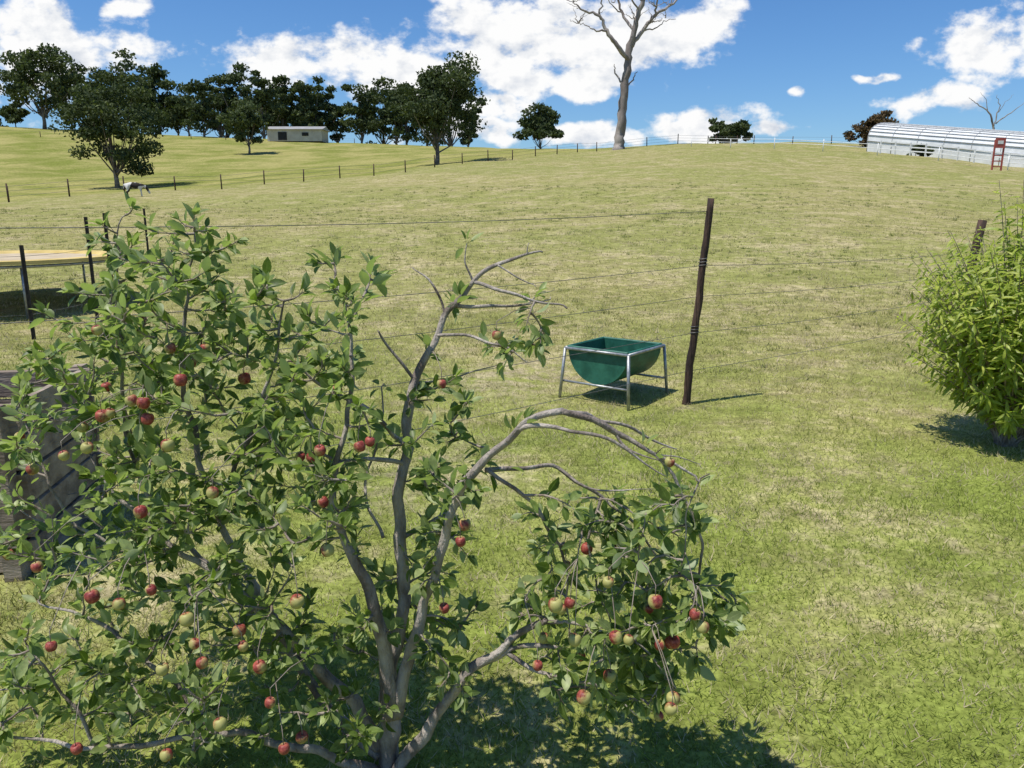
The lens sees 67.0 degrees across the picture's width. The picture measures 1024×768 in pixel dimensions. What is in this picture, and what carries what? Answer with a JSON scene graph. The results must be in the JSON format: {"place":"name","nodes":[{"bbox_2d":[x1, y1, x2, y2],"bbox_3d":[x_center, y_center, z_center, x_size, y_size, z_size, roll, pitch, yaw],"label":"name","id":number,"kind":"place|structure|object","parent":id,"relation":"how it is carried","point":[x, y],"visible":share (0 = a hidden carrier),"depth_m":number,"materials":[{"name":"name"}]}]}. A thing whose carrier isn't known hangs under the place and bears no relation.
{"place":"outdoors","nodes":[
{"label":"outdoors","id":0,"kind":"place"},
{"bbox_2d":[0,127,1023,767],"bbox_3d":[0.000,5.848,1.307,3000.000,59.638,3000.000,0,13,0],"label":"ground","id":1,"kind":"structure","parent":0,"point":[32,159],"depth_m":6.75,"materials":[{"name":"green plant"}]},
{"bbox_2d":[0,42,89,129],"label":"gum tree","id":2,"kind":"object","parent":1,"relation":"on","point":[24,84],"visible":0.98,"depth_m":190.90,"materials":[{"name":"green plant"}]},
{"bbox_2d":[0,363,107,582],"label":"timber compost bin","id":3,"kind":"object","parent":1,"relation":"on","point":[64,480],"visible":0.41,"depth_m":3.67,"materials":[{"name":"wood"}]},
{"bbox_2d":[0,250,118,319],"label":"trampoline","id":4,"kind":"object","parent":1,"relation":"on","point":[76,257],"visible":0.65,"depth_m":11.66,"materials":[{"name":"metal"}]},
{"bbox_2d":[0,208,149,339],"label":"wire fence","id":5,"kind":"object","parent":1,"relation":"on","point":[26,284],"visible":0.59,"depth_m":9.54,"materials":[{"name":"wood"}]},
{"bbox_2d":[47,76,168,187],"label":"gum tree","id":6,"kind":"object","parent":1,"relation":"on","point":[137,117],"visible":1,"depth_m":78.96,"materials":[{"name":"green plant"}]},
{"bbox_2d":[123,182,150,195],"bbox_3d":[-28.734,-14.904,59.203,1.910,1.063,0.508,-4,13,-17],"label":"calf","id":7,"kind":"object","parent":1,"relation":"on","point":[134,185],"visible":0.91,"depth_m":58.97},
{"bbox_2d":[4,130,354,142],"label":"hill fence","id":8,"kind":"object","parent":1,"relation":"on","point":[169,135],"visible":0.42,"depth_m":181.34,"materials":[{"name":"wood"}]},
{"bbox_2d":[215,100,268,153],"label":"gum tree","id":9,"kind":"object","parent":1,"relation":"on","point":[241,119],"visible":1,"depth_m":141.89,"materials":[{"name":"green plant"}]},
{"bbox_2d":[0,48,490,146],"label":"trees","id":10,"kind":"object","parent":1,"relation":"on","point":[273,99],"visible":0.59,"depth_m":205.04,"materials":[{"name":"green plant"}]},
{"bbox_2d":[267,126,328,142],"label":"farm shed","id":11,"kind":"structure","parent":1,"relation":"on","point":[318,134],"depth_m":185.99,"materials":[{"name":"white metal"}]},
{"bbox_2d":[0,134,737,201],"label":"boundary fence","id":12,"kind":"object","parent":1,"relation":"on","point":[123,178],"visible":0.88,"depth_m":75.58,"materials":[{"name":"wood"}]},
{"bbox_2d":[0,191,758,767],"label":"apple tree","id":13,"kind":"object","parent":1,"relation":"on","point":[622,651],"visible":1,"depth_m":2.06,"materials":[{"name":"green plant"}]},
{"bbox_2d":[385,50,486,164],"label":"gum tree","id":14,"kind":"object","parent":1,"relation":"on","point":[437,101],"visible":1,"depth_m":93.27,"materials":[{"name":"green plant"}]},
{"bbox_2d":[0,198,986,494],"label":"wire fence","id":15,"kind":"object","parent":1,"relation":"on","point":[694,326],"visible":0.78,"depth_m":6.22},
{"bbox_2d":[512,101,564,148],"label":"gum tree","id":16,"kind":"object","parent":1,"relation":"on","point":[540,123],"visible":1,"depth_m":160.60,"materials":[{"name":"green plant"}]},
{"bbox_2d":[558,336,667,410],"bbox_3d":[0.898,-0.116,6.777,0.710,0.478,0.720,10,16,37],"label":"feed trough","id":17,"kind":"object","parent":1,"relation":"on","point":[600,368],"visible":0.97,"depth_m":6.60,"materials":[{"name":"metal"}]},
{"bbox_2d":[567,0,676,149],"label":"dead gum tree","id":18,"kind":"object","parent":1,"relation":"on","point":[619,141],"visible":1,"depth_m":107.47,"materials":[{"name":"grey wood"}]},
{"bbox_2d":[708,117,752,142],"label":"bush","id":19,"kind":"object","parent":1,"relation":"on","point":[740,128],"visible":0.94,"depth_m":141.82,"materials":[{"name":"green plant"}]},
{"bbox_2d":[715,135,862,143],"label":"ridge fence","id":20,"kind":"object","parent":1,"relation":"on","point":[792,139],"visible":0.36,"depth_m":112.86,"materials":[{"name":"metal"}]},
{"bbox_2d":[691,138,1023,169],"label":"fence","id":21,"kind":"object","parent":1,"relation":"on","point":[878,144],"visible":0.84,"depth_m":83.75,"materials":[{"name":"white paint"}]},
{"bbox_2d":[843,110,898,146],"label":"bush","id":22,"kind":"object","parent":1,"relation":"on","point":[863,129],"visible":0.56,"depth_m":99.69,"materials":[{"name":"green plant"}]},
{"bbox_2d":[907,143,934,156],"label":"bush","id":23,"kind":"object","parent":1,"relation":"on","point":[921,154],"visible":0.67,"depth_m":84.10,"materials":[{"name":"green plant"}]},
{"bbox_2d":[866,122,1023,167],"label":"polytunnel greenhouse","id":24,"kind":"object","parent":1,"relation":"on","point":[976,138],"visible":0.86,"depth_m":84.80,"materials":[{"name":"white plastic"}]},
{"bbox_2d":[879,141,1023,164],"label":"white rail fence","id":25,"kind":"object","parent":1,"relation":"on","point":[942,149],"visible":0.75,"depth_m":81.42,"materials":[{"name":"paint"}]},
{"bbox_2d":[894,180,1023,446],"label":"leafy shrub","id":26,"kind":"object","parent":1,"relation":"on","point":[984,344],"visible":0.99,"depth_m":5.15,"materials":[{"name":"green plant"}]},
{"bbox_2d":[969,95,1023,129],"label":"dead tree","id":27,"kind":"object","parent":1,"relation":"on","point":[992,123],"visible":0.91,"depth_m":128.20,"materials":[{"name":"grey wood"}]},
{"bbox_2d":[991,138,1005,170],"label":"ladder","id":28,"kind":"object","parent":1,"relation":"on","point":[999,142],"visible":0.9,"depth_m":70.94,"materials":[{"name":"metal"}]},
{"bbox_2d":[0,0,1023,148],"label":"sky","id":29,"kind":"structure","parent":0,"point":[814,70],"materials":[{"name":"blue"}]}
]}

